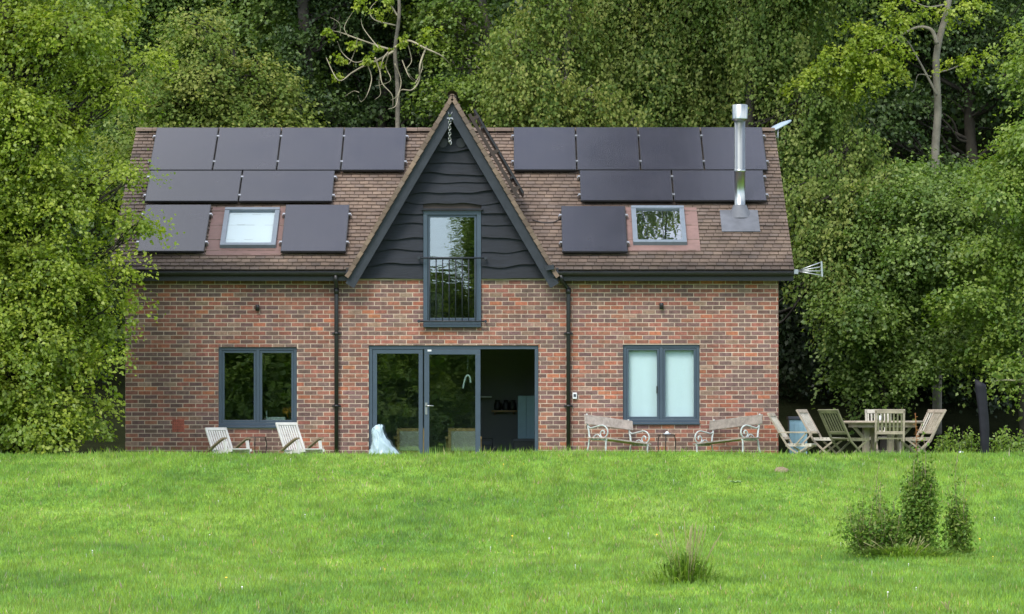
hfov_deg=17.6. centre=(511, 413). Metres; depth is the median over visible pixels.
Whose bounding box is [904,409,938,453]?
folding chair
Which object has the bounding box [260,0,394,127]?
leafy tree
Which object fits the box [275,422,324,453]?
lounger chair
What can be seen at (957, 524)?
shrub
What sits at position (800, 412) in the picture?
folding chair
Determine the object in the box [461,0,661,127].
leafy tree
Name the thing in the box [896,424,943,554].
shrub
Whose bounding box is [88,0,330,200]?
leafy tree
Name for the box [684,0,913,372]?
leafy tree
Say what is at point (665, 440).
wire table
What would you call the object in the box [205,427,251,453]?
lounger chair
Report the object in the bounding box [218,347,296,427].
window
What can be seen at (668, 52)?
leafy tree
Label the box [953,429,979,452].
nettle
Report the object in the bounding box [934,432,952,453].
nettle
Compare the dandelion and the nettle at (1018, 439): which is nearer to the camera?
the dandelion
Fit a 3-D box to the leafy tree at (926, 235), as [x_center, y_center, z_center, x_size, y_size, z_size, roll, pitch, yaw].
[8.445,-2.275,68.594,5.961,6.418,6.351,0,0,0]
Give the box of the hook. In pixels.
[462,375,471,388]
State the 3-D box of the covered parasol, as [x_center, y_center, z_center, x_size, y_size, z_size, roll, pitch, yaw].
[8.231,0.145,57.600,0.400,1.490,0.400,0,0,0]
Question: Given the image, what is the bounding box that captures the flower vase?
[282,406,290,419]
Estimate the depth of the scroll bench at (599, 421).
57.59 m
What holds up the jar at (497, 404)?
on the shelf
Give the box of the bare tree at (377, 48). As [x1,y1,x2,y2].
[320,0,449,127]
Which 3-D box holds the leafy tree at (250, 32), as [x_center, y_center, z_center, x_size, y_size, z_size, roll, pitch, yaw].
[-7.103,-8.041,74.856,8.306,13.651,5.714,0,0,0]
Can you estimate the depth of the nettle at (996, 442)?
58.99 m
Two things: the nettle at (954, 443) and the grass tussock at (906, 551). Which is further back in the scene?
the nettle at (954, 443)
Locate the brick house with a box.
[108,90,822,454]
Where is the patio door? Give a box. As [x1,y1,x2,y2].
[369,346,537,454]
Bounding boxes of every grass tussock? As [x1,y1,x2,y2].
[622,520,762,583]
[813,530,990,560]
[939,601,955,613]
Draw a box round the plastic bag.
[369,424,399,454]
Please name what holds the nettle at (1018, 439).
on the lawn at (964, 418)
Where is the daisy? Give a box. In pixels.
[8,465,997,612]
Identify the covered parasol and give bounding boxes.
[975,379,988,453]
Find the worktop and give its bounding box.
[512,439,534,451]
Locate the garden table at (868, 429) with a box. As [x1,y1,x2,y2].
[844,421,922,453]
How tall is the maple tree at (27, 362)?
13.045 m
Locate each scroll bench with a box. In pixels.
[584,414,650,452]
[693,414,762,451]
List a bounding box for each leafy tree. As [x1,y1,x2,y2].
[45,0,339,223]
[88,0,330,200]
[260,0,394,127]
[312,0,498,127]
[381,0,535,127]
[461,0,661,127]
[549,0,660,123]
[572,0,811,127]
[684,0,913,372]
[783,144,1023,449]
[815,0,1023,220]
[921,10,1023,452]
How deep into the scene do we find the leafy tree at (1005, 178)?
65.31 m
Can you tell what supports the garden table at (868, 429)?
on the lawn at (964, 418)
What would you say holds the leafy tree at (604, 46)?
on the lawn at (964, 418)
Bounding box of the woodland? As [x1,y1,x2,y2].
[0,0,1023,382]
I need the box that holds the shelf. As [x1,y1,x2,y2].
[492,410,516,414]
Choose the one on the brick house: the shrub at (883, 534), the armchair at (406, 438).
the armchair at (406, 438)
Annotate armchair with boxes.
[394,428,429,453]
[445,428,481,453]
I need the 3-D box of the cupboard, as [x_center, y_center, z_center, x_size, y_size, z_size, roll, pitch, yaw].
[0.268,0.269,61.389,0.320,1.202,0.422,0,0,0]
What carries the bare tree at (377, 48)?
on the lawn at (964, 418)
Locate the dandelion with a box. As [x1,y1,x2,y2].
[72,463,993,577]
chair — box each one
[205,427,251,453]
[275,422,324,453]
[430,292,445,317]
[482,438,492,452]
[767,413,817,454]
[796,409,844,453]
[818,409,868,453]
[865,409,888,453]
[874,409,904,452]
[897,409,946,451]
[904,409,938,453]
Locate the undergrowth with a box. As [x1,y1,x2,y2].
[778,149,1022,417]
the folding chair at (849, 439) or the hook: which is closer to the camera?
the folding chair at (849, 439)
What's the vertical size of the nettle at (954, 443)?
0.699 m
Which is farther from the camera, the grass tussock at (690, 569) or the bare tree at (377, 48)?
the bare tree at (377, 48)
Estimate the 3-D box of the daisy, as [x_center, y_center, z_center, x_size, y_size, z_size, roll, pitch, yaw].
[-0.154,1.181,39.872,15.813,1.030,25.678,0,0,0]
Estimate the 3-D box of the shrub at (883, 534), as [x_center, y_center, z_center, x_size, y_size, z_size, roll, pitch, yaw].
[4.114,1.215,37.560,0.800,1.317,0.739,0,0,-34]
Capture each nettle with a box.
[934,425,978,452]
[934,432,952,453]
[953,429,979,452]
[989,425,1014,452]
[993,434,1023,452]
[1008,428,1023,451]
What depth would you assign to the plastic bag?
57.87 m
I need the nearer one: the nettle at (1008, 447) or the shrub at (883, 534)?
the shrub at (883, 534)
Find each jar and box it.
[494,400,500,409]
[502,400,508,409]
[509,400,515,409]
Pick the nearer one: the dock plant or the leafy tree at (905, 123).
the dock plant
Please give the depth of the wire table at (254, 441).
57.79 m
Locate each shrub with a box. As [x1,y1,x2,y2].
[832,463,912,557]
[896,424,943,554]
[937,455,983,556]
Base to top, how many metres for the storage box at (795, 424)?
0.820 m
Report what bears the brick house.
on the lawn at (964, 418)
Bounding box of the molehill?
[775,467,790,471]
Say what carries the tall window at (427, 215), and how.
in the brick house
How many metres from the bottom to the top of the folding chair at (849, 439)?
0.957 m
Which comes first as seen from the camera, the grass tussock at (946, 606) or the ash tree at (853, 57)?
the grass tussock at (946, 606)
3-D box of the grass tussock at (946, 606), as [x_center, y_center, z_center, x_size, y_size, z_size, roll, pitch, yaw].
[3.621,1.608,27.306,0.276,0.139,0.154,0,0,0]
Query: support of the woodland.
on the lawn at (964, 418)
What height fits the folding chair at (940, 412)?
0.957 m
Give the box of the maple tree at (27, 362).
[0,0,184,454]
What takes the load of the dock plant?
on the lawn at (964, 418)
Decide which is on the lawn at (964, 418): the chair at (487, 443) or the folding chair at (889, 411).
the folding chair at (889, 411)
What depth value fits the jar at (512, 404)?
62.30 m
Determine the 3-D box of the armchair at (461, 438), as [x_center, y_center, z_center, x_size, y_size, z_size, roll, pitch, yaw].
[-0.869,0.565,59.383,0.650,0.610,0.635,0,0,0]
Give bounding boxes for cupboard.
[518,396,534,438]
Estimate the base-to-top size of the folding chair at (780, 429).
0.898 m
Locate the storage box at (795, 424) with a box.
[787,416,807,453]
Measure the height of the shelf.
0.090 m
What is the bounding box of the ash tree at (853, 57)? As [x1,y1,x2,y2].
[765,0,1002,433]
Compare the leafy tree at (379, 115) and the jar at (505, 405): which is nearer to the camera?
the jar at (505, 405)
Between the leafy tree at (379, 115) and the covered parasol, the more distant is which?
the leafy tree at (379, 115)
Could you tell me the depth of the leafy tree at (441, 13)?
73.13 m
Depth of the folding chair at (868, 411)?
59.64 m
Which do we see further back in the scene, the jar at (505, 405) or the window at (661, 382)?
the jar at (505, 405)
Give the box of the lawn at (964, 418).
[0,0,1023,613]
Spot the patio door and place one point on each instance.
(373, 350)
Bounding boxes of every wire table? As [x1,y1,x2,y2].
[249,437,266,451]
[658,434,675,451]
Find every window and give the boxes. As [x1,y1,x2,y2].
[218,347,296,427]
[421,208,482,326]
[623,345,699,424]
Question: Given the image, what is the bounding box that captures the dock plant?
[913,413,919,444]
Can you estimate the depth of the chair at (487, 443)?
61.00 m
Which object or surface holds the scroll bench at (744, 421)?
on the lawn at (964, 418)

